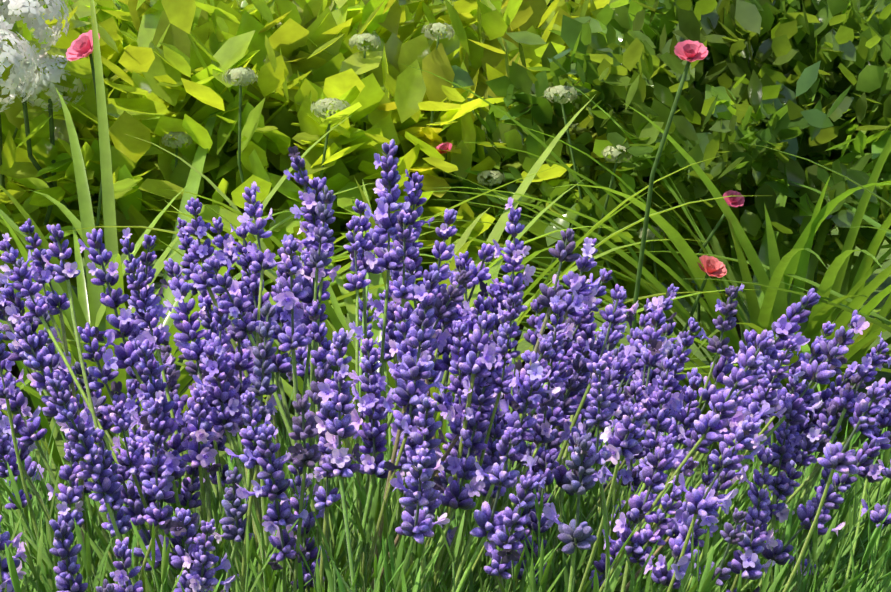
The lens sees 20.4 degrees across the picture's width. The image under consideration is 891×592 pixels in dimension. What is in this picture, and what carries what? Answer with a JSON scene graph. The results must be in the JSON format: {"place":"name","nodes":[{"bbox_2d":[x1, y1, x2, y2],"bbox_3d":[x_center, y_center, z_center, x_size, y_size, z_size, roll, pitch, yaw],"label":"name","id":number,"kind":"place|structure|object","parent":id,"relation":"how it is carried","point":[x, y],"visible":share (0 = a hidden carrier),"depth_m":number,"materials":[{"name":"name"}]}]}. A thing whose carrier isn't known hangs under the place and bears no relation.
{"place":"outdoors","nodes":[
{"label":"outdoors","id":0,"kind":"place"},
{"bbox_2d":[1,225,890,586],"bbox_3d":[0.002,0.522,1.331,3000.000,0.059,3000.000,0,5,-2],"label":"lawn","id":1,"kind":"structure","parent":0,"point":[525,345],"depth_m":5.74,"materials":[{"name":"green plant"}]},
{"bbox_2d":[0,139,890,591],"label":"lavender","id":2,"kind":"object","parent":1,"relation":"on","point":[744,403],"depth_m":1.26,"materials":[{"name":"purple plant"}]},
{"bbox_2d":[0,0,890,463],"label":"bushes","id":3,"kind":"object","parent":1,"relation":"on","point":[166,64],"visible":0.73,"depth_m":4.52,"materials":[{"name":"green plant"}]},
{"bbox_2d":[0,0,744,277],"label":"flowers","id":4,"kind":"object","parent":3,"relation":"attached to","point":[22,71],"visible":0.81,"depth_m":4.37,"materials":[{"name":"white plant"}]},
{"bbox_2d":[0,0,890,512],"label":"strap leaf clumps","id":5,"kind":"object","parent":1,"relation":"on","point":[768,296],"visible":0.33,"depth_m":4.09,"materials":[{"name":"green plant"}]}
]}

